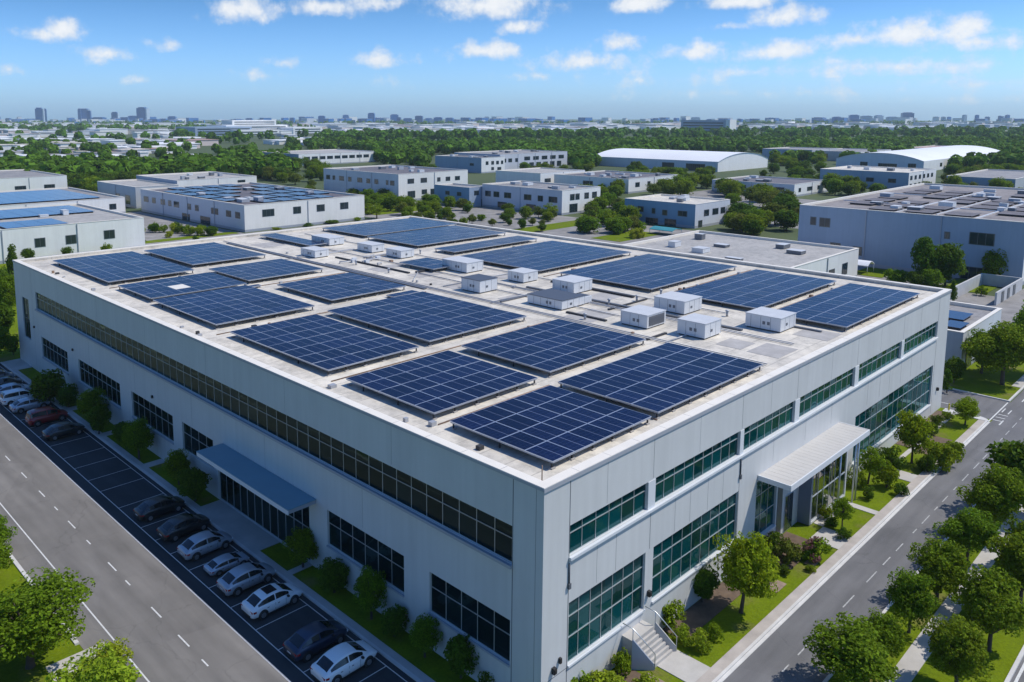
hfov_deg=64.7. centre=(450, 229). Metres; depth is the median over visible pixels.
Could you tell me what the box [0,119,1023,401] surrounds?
ground
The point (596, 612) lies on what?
window
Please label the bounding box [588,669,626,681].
garden shrub
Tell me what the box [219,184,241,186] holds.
solar array
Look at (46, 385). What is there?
dark tree
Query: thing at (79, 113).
skyline tower
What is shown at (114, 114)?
skyline tower
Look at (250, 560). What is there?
road markings
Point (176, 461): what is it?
leafy tree
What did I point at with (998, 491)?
leafy tree
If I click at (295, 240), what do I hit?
solar array
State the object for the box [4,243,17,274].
conifer tree
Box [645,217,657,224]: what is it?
window
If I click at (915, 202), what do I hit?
solar array
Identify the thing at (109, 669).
leafy tree
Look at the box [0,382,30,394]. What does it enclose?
parked car
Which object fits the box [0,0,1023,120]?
sky
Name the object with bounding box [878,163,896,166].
window
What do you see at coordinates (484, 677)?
garden shrub
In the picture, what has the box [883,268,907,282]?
leafy tree
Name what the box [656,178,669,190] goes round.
leafy tree
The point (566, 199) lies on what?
industrial building
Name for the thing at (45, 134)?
distant building
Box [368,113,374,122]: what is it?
skyline tower
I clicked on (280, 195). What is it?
solar array
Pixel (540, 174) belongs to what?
industrial building
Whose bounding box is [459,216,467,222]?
leafy shrub
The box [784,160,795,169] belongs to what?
dark tree
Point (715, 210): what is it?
window
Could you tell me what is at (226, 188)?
solar array
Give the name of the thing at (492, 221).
olive tree
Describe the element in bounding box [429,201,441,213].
leafy tree
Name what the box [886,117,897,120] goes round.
skyline tower
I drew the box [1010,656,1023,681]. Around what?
road
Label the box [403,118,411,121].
skyline tower
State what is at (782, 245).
roof unit
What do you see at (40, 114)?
skyline tower
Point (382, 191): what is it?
olive tree
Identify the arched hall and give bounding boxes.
[598,148,767,171]
[836,145,999,169]
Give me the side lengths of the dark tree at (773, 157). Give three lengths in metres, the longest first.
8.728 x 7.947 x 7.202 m
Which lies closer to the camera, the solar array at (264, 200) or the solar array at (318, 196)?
the solar array at (264, 200)
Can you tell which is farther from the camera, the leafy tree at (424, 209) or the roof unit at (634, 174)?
the roof unit at (634, 174)
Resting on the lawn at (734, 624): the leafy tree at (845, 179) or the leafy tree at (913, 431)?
the leafy tree at (913, 431)
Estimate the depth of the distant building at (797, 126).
1940.27 m
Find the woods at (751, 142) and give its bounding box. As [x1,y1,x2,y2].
[377,133,1023,153]
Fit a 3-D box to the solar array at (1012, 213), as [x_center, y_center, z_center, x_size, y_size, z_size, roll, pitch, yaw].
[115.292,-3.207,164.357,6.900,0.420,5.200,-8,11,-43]
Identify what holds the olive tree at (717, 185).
on the yard surface at (709, 193)
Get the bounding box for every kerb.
[0,362,422,681]
[9,553,78,645]
[712,420,987,681]
[822,504,975,681]
[943,408,987,420]
[949,385,1023,401]
[1004,645,1023,681]
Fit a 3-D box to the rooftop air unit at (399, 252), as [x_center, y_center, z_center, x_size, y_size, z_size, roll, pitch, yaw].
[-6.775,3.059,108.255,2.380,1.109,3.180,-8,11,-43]
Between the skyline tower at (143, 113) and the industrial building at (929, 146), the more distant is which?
the skyline tower at (143, 113)
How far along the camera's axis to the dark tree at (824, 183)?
331.87 m
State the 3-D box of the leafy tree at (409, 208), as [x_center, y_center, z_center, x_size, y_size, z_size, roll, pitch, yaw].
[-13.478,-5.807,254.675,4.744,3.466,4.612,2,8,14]
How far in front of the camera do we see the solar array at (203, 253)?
107.70 m
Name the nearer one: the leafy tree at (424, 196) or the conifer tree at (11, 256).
the conifer tree at (11, 256)
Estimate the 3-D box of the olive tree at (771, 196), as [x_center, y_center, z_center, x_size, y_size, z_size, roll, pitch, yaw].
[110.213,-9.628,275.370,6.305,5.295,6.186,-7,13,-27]
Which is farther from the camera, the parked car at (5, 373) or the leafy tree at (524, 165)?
the leafy tree at (524, 165)
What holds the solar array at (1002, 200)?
on the industrial building at (883, 239)
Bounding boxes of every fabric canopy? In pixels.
[649,226,681,232]
[858,260,873,272]
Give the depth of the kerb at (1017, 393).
91.72 m
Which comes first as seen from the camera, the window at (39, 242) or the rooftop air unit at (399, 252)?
the rooftop air unit at (399, 252)
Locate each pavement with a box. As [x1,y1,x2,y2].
[3,361,434,681]
[45,642,118,680]
[696,419,984,681]
[889,507,1023,681]
[1012,375,1023,387]
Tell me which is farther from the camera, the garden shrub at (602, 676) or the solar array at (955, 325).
the solar array at (955, 325)
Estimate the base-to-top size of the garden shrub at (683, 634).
1.301 m
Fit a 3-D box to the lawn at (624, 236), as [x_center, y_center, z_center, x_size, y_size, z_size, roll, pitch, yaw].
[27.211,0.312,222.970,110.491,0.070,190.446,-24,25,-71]
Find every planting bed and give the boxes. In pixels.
[615,410,951,681]
[648,559,818,681]
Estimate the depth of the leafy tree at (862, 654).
43.77 m
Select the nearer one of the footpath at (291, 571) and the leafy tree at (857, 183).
the footpath at (291, 571)
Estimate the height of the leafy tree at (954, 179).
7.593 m
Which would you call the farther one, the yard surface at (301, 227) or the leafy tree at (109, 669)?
the yard surface at (301, 227)
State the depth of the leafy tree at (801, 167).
409.54 m
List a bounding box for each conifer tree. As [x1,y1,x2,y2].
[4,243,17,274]
[942,368,953,392]
[950,279,957,300]
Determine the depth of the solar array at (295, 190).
263.83 m
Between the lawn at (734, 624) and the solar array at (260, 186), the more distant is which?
the solar array at (260, 186)
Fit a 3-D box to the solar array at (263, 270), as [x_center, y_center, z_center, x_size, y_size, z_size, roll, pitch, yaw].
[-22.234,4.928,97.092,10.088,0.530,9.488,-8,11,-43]
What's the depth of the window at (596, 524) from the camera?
44.57 m
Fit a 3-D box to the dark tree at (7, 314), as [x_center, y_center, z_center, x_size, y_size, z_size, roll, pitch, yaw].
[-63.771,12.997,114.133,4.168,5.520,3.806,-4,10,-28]
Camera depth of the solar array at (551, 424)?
48.33 m
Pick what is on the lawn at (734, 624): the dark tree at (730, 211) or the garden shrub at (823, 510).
the garden shrub at (823, 510)
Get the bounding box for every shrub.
[20,248,34,257]
[61,246,73,253]
[100,242,112,249]
[158,224,167,231]
[164,231,173,237]
[168,222,179,231]
[183,224,194,235]
[191,226,204,235]
[324,220,339,223]
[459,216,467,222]
[477,671,494,681]
[571,670,592,681]
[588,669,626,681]
[611,647,630,676]
[628,228,639,237]
[632,671,658,681]
[633,227,645,237]
[636,221,646,229]
[661,599,686,635]
[675,623,693,645]
[691,627,713,652]
[692,564,720,601]
[707,621,724,642]
[759,541,774,555]
[764,531,784,555]
[774,537,801,564]
[778,564,790,575]
[800,536,831,562]
[805,564,816,572]
[819,504,833,518]
[824,515,838,527]
[835,526,851,539]
[846,467,867,487]
[862,486,874,498]
[871,465,899,487]
[877,445,906,470]
[894,482,909,494]
[915,456,928,471]
[919,453,938,472]
[926,440,962,472]
[927,422,938,434]
[928,414,945,426]
[941,411,954,419]
[945,440,965,457]
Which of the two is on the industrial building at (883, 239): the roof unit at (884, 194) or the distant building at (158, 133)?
the roof unit at (884, 194)
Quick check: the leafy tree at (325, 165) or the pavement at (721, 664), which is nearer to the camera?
the pavement at (721, 664)
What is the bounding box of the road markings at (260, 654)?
[0,414,290,681]
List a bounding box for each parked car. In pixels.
[0,369,15,377]
[0,376,22,384]
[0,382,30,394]
[0,388,32,405]
[9,396,49,413]
[25,406,68,426]
[41,421,85,440]
[133,495,185,521]
[156,513,210,542]
[177,530,232,561]
[203,552,248,575]
[216,562,275,596]
[241,582,302,619]
[283,619,347,662]
[310,640,376,681]
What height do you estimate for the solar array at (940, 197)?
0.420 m
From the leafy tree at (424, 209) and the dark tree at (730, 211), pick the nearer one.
the dark tree at (730, 211)
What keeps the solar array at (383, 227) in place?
on the factory building at (518, 564)
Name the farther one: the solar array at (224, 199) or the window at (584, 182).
the window at (584, 182)
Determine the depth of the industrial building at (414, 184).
312.77 m
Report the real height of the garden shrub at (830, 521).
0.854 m
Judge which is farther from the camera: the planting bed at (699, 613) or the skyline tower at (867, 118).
the skyline tower at (867, 118)
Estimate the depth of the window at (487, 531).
55.01 m
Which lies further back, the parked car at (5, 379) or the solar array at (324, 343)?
the parked car at (5, 379)
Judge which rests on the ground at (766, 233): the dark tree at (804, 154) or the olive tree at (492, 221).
the dark tree at (804, 154)
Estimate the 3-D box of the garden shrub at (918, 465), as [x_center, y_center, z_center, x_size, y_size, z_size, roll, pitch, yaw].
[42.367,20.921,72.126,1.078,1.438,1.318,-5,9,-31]
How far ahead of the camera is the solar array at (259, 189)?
266.91 m
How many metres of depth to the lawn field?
108.46 m
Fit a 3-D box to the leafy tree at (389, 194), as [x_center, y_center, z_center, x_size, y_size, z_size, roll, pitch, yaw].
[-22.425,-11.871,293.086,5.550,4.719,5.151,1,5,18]
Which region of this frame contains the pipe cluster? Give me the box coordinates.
[339,254,381,264]
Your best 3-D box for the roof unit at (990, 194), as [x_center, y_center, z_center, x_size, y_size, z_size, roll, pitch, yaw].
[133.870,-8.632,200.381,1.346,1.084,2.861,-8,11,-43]
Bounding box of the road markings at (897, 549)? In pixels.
[781,418,1020,671]
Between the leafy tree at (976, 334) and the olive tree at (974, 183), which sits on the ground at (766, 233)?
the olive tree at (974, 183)
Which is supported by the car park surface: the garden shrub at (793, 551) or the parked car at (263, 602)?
the parked car at (263, 602)
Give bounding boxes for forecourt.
[6,358,31,369]
[201,500,279,550]
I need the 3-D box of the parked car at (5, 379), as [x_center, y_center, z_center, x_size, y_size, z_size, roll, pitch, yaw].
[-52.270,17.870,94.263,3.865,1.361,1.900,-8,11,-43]
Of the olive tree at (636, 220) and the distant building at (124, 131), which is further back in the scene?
the distant building at (124, 131)
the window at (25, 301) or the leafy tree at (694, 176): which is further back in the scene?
the leafy tree at (694, 176)
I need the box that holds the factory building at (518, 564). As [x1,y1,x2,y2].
[12,216,951,681]
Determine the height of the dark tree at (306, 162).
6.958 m
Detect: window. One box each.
[15,186,25,189]
[23,297,30,338]
[34,237,45,247]
[36,292,511,561]
[42,337,68,372]
[44,184,54,187]
[65,235,76,243]
[79,360,120,406]
[104,229,114,238]
[109,204,116,209]
[125,195,130,204]
[133,392,173,441]
[174,201,178,207]
[182,213,189,220]
[183,423,213,467]
[200,216,209,224]
[226,210,230,216]
[235,212,239,218]
[262,209,274,216]
[293,206,300,213]
[317,204,324,211]
[328,510,403,592]
[340,202,348,208]
[408,191,414,197]
[431,573,509,661]
[485,190,490,196]
[493,191,498,196]
[498,201,506,207]
[504,192,510,197]
[524,194,530,199]
[526,204,535,210]
[548,196,556,202]
[568,554,643,661]
[569,203,577,212]
[570,194,574,199]
[570,484,645,553]
[575,193,579,199]
[583,180,592,185]
[584,192,588,198]
[592,191,596,197]
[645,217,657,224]
[652,492,736,597]
[655,432,737,502]
[662,162,673,167]
[664,218,675,226]
[678,210,686,216]
[686,163,704,170]
[704,209,708,215]
[712,208,718,214]
[743,402,792,450]
[754,481,774,536]
[799,368,853,416]
[810,217,816,224]
[819,217,830,227]
[830,242,840,245]
[842,262,847,274]
[852,366,931,461]
[858,342,899,381]
[860,162,867,165]
[866,177,873,181]
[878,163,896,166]
[888,178,895,182]
[904,322,936,354]
[908,163,915,167]
[944,231,949,238]
[960,266,985,278]
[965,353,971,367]
[969,232,994,246]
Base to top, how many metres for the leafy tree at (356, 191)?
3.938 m
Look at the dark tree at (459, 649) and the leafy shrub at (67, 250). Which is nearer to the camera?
the dark tree at (459, 649)
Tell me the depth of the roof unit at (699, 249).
154.45 m
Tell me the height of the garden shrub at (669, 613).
1.885 m
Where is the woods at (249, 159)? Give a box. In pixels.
[0,134,1023,177]
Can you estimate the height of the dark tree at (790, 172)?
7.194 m
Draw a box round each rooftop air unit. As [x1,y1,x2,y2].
[301,246,328,257]
[311,233,343,245]
[357,241,383,252]
[386,246,413,258]
[442,256,483,272]
[461,274,497,293]
[507,267,537,282]
[527,288,591,309]
[552,275,592,293]
[620,305,666,328]
[654,291,702,314]
[677,313,721,339]
[745,307,795,332]
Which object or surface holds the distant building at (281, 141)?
on the ground at (766, 233)
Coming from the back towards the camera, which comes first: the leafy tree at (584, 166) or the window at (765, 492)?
the leafy tree at (584, 166)
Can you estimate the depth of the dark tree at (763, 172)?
407.39 m
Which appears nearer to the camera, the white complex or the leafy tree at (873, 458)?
the leafy tree at (873, 458)
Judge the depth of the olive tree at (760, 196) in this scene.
280.09 m
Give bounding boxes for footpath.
[68,406,312,574]
[657,413,954,681]
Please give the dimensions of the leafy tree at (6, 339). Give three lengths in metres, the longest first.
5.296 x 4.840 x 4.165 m
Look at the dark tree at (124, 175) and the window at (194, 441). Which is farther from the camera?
the dark tree at (124, 175)
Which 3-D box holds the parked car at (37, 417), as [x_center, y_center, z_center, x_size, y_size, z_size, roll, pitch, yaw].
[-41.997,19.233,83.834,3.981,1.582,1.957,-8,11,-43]
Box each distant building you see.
[0,136,12,140]
[0,144,20,149]
[0,151,23,156]
[2,133,49,136]
[9,134,29,137]
[53,142,81,145]
[58,148,74,152]
[79,138,113,141]
[87,128,127,133]
[89,152,126,155]
[90,131,119,135]
[100,140,125,144]
[111,148,148,154]
[121,148,156,152]
[127,145,167,147]
[128,130,166,133]
[133,132,152,137]
[138,143,200,147]
[150,123,183,124]
[151,132,169,134]
[161,137,195,138]
[168,139,218,145]
[263,139,286,144]
[279,130,292,133]
[312,123,350,124]
[349,126,373,128]
[364,127,403,128]
[408,128,449,130]
[412,127,431,128]
[420,125,473,126]
[465,127,495,128]
[624,123,642,124]
[643,123,672,123]
[643,126,680,129]
[741,124,782,125]
[780,125,804,127]
[803,124,831,125]
[848,123,881,124]
[870,126,915,127]
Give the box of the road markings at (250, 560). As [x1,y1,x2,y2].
[0,366,1023,681]
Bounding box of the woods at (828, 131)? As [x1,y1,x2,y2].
[0,120,1023,140]
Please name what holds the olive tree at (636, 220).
on the yard surface at (591, 234)
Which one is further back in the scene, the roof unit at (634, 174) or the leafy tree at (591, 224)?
the roof unit at (634, 174)
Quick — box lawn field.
[0,212,991,651]
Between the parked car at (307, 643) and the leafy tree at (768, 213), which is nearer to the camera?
the parked car at (307, 643)
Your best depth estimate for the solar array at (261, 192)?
256.30 m
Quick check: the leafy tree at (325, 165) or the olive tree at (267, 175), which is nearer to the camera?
the olive tree at (267, 175)
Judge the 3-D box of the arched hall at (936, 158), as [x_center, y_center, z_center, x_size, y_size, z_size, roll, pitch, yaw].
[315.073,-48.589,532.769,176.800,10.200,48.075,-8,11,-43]
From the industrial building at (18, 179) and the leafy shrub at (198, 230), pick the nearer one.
the leafy shrub at (198, 230)
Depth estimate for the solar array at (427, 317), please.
74.22 m
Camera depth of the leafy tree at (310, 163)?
459.49 m
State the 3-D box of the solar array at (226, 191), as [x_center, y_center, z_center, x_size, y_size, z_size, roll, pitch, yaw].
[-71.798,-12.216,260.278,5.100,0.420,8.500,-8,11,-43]
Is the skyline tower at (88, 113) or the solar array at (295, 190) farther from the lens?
the skyline tower at (88, 113)
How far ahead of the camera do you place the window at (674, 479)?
51.03 m
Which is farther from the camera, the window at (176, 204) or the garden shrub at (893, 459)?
the window at (176, 204)
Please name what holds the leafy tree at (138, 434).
on the lawn at (434, 666)
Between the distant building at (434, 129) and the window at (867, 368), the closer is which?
the window at (867, 368)
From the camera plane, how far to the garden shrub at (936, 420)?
82.10 m
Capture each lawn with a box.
[0,560,79,681]
[19,367,476,681]
[145,204,997,292]
[609,407,977,681]
[828,505,1023,681]
[949,362,1023,399]
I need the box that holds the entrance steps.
[621,606,676,669]
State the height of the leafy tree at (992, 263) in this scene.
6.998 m
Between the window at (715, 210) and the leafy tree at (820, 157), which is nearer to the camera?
the window at (715, 210)
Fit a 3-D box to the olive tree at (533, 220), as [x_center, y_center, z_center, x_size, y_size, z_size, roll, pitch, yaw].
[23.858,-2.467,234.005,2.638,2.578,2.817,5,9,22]
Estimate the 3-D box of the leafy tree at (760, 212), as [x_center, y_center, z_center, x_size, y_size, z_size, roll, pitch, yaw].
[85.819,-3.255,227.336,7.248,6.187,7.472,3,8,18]
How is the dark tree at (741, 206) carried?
on the ground at (766, 233)
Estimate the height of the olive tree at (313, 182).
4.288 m
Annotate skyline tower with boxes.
[35,108,44,121]
[77,109,81,121]
[81,109,91,118]
[86,110,91,121]
[111,112,118,117]
[128,116,136,120]
[136,107,149,119]
[168,116,176,119]
[318,116,325,122]
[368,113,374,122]
[390,114,397,120]
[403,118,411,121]
[415,116,422,122]
[434,117,442,121]
[848,115,859,120]
[860,116,872,121]
[874,115,883,122]
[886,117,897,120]
[901,112,913,117]
[962,115,966,120]
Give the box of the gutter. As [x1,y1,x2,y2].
[718,422,989,681]
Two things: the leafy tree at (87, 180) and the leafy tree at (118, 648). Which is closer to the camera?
the leafy tree at (118, 648)
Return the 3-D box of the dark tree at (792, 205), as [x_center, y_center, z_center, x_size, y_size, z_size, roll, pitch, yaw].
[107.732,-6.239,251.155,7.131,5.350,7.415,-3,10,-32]
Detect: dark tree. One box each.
[0,266,13,300]
[0,302,16,335]
[7,336,18,354]
[29,368,65,404]
[57,383,79,406]
[66,173,86,187]
[69,178,85,188]
[84,405,111,433]
[87,171,103,176]
[88,178,109,184]
[96,173,114,179]
[111,421,131,442]
[116,171,134,179]
[150,223,159,232]
[174,226,180,232]
[176,466,211,500]
[204,226,218,235]
[271,168,290,178]
[292,157,302,168]
[302,159,317,168]
[303,170,315,180]
[315,556,349,592]
[380,603,409,636]
[383,196,398,210]
[424,212,435,218]
[426,164,438,167]
[436,214,442,219]
[443,633,478,678]
[463,204,472,212]
[499,213,511,222]
[500,203,514,209]
[506,219,512,224]
[517,219,526,227]
[536,223,546,229]
[574,165,583,169]
[583,210,595,216]
[610,202,624,214]
[626,165,637,169]
[630,161,642,167]
[663,167,672,173]
[683,172,701,185]
[706,166,716,174]
[715,178,728,192]
[724,208,740,217]
[728,202,757,212]
[737,209,758,217]
[744,220,763,235]
[759,169,766,175]
[767,163,780,173]
[769,154,778,163]
[772,193,790,203]
[772,210,798,230]
[774,196,800,207]
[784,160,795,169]
[784,201,802,210]
[786,167,802,176]
[797,160,812,167]
[798,150,811,159]
[798,169,807,176]
[806,168,815,175]
[821,178,834,191]
[842,182,858,195]
[847,176,861,182]
[856,181,867,193]
[868,183,887,191]
[904,270,924,284]
[910,236,944,272]
[935,242,967,285]
[942,164,963,174]
[944,356,967,382]
[964,166,977,171]
[984,438,1023,506]
[1003,518,1023,545]
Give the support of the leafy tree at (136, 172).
on the ground at (766, 233)
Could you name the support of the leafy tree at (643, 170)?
on the ground at (766, 233)
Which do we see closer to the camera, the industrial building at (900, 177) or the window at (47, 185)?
the window at (47, 185)
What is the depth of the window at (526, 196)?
268.04 m
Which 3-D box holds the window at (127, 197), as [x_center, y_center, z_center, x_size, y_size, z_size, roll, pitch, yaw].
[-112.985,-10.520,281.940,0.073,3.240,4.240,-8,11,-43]
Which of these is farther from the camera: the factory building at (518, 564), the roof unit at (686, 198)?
the roof unit at (686, 198)
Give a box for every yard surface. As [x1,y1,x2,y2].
[127,212,244,244]
[245,219,370,233]
[365,202,462,218]
[371,207,605,235]
[557,225,691,243]
[606,189,744,208]
[730,199,821,228]
[857,265,953,285]
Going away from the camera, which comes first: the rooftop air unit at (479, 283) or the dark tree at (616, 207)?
the rooftop air unit at (479, 283)
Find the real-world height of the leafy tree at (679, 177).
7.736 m
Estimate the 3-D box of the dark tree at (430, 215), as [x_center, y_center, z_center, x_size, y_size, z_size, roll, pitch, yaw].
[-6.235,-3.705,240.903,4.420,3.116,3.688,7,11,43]
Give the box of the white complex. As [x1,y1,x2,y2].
[175,120,321,135]
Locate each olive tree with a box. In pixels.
[262,166,273,179]
[262,170,273,180]
[286,172,303,184]
[307,179,316,186]
[376,188,391,195]
[393,201,410,211]
[410,211,422,216]
[455,198,471,209]
[466,214,476,221]
[487,218,496,224]
[528,217,536,225]
[532,205,542,217]
[551,209,557,217]
[583,205,597,212]
[612,197,621,203]
[629,215,639,229]
[645,183,662,194]
[713,178,732,195]
[728,212,747,232]
[741,185,758,204]
[753,190,769,206]
[758,202,788,225]
[761,194,775,204]
[765,190,779,199]
[780,188,796,198]
[794,206,799,219]
[940,173,948,179]
[968,181,978,185]
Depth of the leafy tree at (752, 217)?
215.80 m
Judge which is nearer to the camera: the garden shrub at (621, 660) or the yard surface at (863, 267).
the garden shrub at (621, 660)
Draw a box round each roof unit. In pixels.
[60,209,68,214]
[237,198,249,202]
[242,187,254,190]
[253,196,262,200]
[510,181,519,184]
[522,182,532,185]
[552,185,559,189]
[630,173,638,176]
[668,240,680,247]
[676,198,683,201]
[678,197,689,200]
[691,246,709,253]
[694,233,704,239]
[714,243,729,247]
[725,256,742,260]
[775,242,790,248]
[786,248,805,254]
[870,201,883,205]
[880,192,893,196]
[890,205,901,209]
[907,206,924,209]
[929,185,942,189]
[938,201,956,206]
[976,193,985,196]
[982,192,995,195]
[983,189,996,192]
[986,196,1001,199]
[997,207,1006,211]
[999,202,1008,207]
[1007,207,1016,210]
[1008,198,1021,201]
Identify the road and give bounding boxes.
[0,415,288,681]
[723,390,1023,681]
[941,388,1010,419]
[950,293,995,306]
[994,289,1023,323]
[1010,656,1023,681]
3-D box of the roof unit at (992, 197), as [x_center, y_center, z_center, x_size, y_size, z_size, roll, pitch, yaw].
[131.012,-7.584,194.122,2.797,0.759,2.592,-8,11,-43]
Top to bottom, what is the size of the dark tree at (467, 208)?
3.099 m
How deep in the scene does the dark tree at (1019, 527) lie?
56.31 m
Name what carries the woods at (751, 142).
on the ground at (766, 233)
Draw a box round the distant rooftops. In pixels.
[0,116,1023,156]
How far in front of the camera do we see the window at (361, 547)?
52.17 m
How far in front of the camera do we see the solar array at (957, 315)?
107.86 m
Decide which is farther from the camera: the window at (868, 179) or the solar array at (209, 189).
the window at (868, 179)
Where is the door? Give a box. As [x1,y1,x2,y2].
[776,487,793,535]
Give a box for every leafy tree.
[0,273,15,308]
[0,325,18,353]
[0,514,17,545]
[0,530,13,568]
[0,567,95,669]
[0,610,18,649]
[44,643,141,681]
[71,637,135,672]
[76,386,109,415]
[81,176,97,185]
[85,183,97,191]
[110,171,119,179]
[120,416,154,458]
[131,169,140,178]
[161,448,190,484]
[276,172,288,182]
[281,526,318,567]
[304,164,323,177]
[306,161,316,167]
[316,168,323,180]
[317,161,332,167]
[352,189,359,193]
[352,565,386,619]
[359,188,374,195]
[364,196,373,204]
[364,203,374,214]
[366,203,385,218]
[369,192,380,200]
[373,198,384,209]
[385,191,397,196]
[396,196,416,208]
[400,206,413,215]
[401,210,409,215]
[408,613,442,657]
[415,200,430,211]
[417,205,430,213]
[421,193,429,200]
[427,194,441,203]
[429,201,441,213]
[439,206,452,217]
[442,195,455,207]
[477,214,486,220]
[501,207,516,217]
[518,205,533,218]
[519,162,530,168]
[539,211,553,221]
[541,202,558,211]
[559,164,568,168]
[574,214,588,232]
[577,215,601,232]
[582,164,590,171]
[586,200,601,210]
[587,162,594,169]
[594,195,608,209]
[596,209,612,214]
[597,211,608,224]
[600,187,608,196]
[600,208,615,219]
[601,192,616,207]
[604,218,623,233]
[610,179,624,190]
[610,184,624,197]
[610,216,631,231]
[612,222,623,233]
[618,205,641,217]
[632,169,649,172]
[639,166,648,170]
[651,166,664,173]
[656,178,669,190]
[663,181,675,194]
[670,167,686,175]
[670,174,687,191]
[674,180,696,194]
[685,172,701,182]
[699,174,716,187]
[700,167,711,174]
[713,530,779,613]
[717,179,741,194]
[723,211,740,229]
[724,193,741,204]
[738,213,767,234]
[745,207,767,223]
[754,182,775,192]
[761,210,773,226]
[775,156,787,165]
[780,157,790,164]
[788,161,799,168]
[788,174,800,177]
[791,165,804,173]
[803,611,900,681]
[811,154,827,161]
[814,161,826,171]
[822,172,843,182]
[826,177,844,194]
[828,497,854,526]
[841,175,852,182]
[845,180,860,194]
[856,446,891,483]
[857,606,907,657]
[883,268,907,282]
[885,566,939,632]
[893,409,935,462]
[906,532,973,602]
[920,268,946,287]
[920,613,992,681]
[932,507,1004,563]
[945,174,965,184]
[945,579,979,619]
[951,396,980,424]
[956,463,1023,525]
[959,564,1023,651]
[960,320,1023,384]
[964,328,994,373]
[975,285,987,294]
[980,248,1008,274]
[981,164,1000,168]
[985,531,1023,603]
[988,176,1008,186]
[1001,163,1018,169]
[1005,180,1013,187]
[1009,165,1023,169]
[1011,300,1023,332]
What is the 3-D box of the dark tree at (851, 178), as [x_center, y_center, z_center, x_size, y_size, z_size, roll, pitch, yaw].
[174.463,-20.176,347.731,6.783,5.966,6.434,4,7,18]
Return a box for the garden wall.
[954,273,1022,304]
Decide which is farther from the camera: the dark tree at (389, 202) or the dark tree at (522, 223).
the dark tree at (389, 202)
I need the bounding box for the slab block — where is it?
[681,120,736,131]
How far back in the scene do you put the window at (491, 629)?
45.28 m
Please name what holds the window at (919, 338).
in the factory building at (518, 564)
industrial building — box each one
[0,169,66,190]
[0,187,125,212]
[0,203,144,263]
[97,179,178,208]
[136,171,256,185]
[140,182,364,231]
[263,149,378,165]
[323,165,467,199]
[434,183,481,206]
[435,154,504,172]
[454,149,566,169]
[482,181,600,214]
[496,167,584,182]
[554,170,677,193]
[622,230,858,275]
[625,194,730,228]
[712,175,827,196]
[762,147,837,160]
[798,183,1023,284]
[820,165,935,188]
[824,148,890,160]
[915,145,945,148]
[945,301,1001,367]
[946,169,1023,187]
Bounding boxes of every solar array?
[0,189,98,203]
[0,205,92,218]
[0,218,66,228]
[53,251,193,285]
[118,272,245,302]
[144,242,265,267]
[153,285,314,329]
[163,190,187,193]
[168,187,191,189]
[178,192,205,195]
[182,189,206,192]
[185,186,209,188]
[195,195,221,198]
[200,188,224,190]
[203,185,225,187]
[205,191,222,194]
[209,259,322,284]
[212,198,234,201]
[214,194,241,196]
[216,190,240,193]
[218,187,241,189]
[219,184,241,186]
[230,314,418,375]
[250,185,273,187]
[250,199,278,202]
[251,191,275,194]
[251,195,277,198]
[253,188,275,190]
[260,233,326,246]
[266,187,290,189]
[267,193,295,196]
[268,190,293,192]
[268,197,298,201]
[277,273,405,304]
[284,189,310,191]
[286,192,312,195]
[288,196,315,199]
[303,191,329,194]
[305,194,333,198]
[322,218,455,238]
[327,291,525,346]
[346,350,537,419]
[368,225,505,248]
[386,290,418,297]
[399,258,448,272]
[434,236,537,254]
[450,385,651,469]
[461,319,645,377]
[462,241,630,274]
[558,342,762,418]
[559,254,736,292]
[676,269,835,308]
[779,283,919,331]
[848,200,875,205]
[864,198,896,201]
[868,206,903,210]
[879,196,907,199]
[884,203,917,207]
[898,200,929,204]
[902,191,930,194]
[905,209,941,213]
[915,189,941,192]
[922,195,953,199]
[924,205,953,210]
[933,192,962,196]
[944,211,981,217]
[946,190,972,194]
[948,199,976,204]
[948,310,972,320]
[948,320,968,330]
[956,197,987,201]
[970,205,1003,209]
[981,202,1014,205]
[992,199,1017,203]
[996,211,1023,216]
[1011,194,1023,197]
[1015,207,1023,211]
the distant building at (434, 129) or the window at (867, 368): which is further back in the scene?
the distant building at (434, 129)
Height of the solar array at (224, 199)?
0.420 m
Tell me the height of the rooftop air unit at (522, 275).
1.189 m
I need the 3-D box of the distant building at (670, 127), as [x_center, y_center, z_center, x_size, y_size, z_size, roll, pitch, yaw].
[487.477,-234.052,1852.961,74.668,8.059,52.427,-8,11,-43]
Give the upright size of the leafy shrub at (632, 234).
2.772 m
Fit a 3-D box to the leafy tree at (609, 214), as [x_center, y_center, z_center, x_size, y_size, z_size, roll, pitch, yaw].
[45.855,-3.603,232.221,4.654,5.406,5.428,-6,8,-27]
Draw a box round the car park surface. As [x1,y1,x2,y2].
[0,363,415,681]

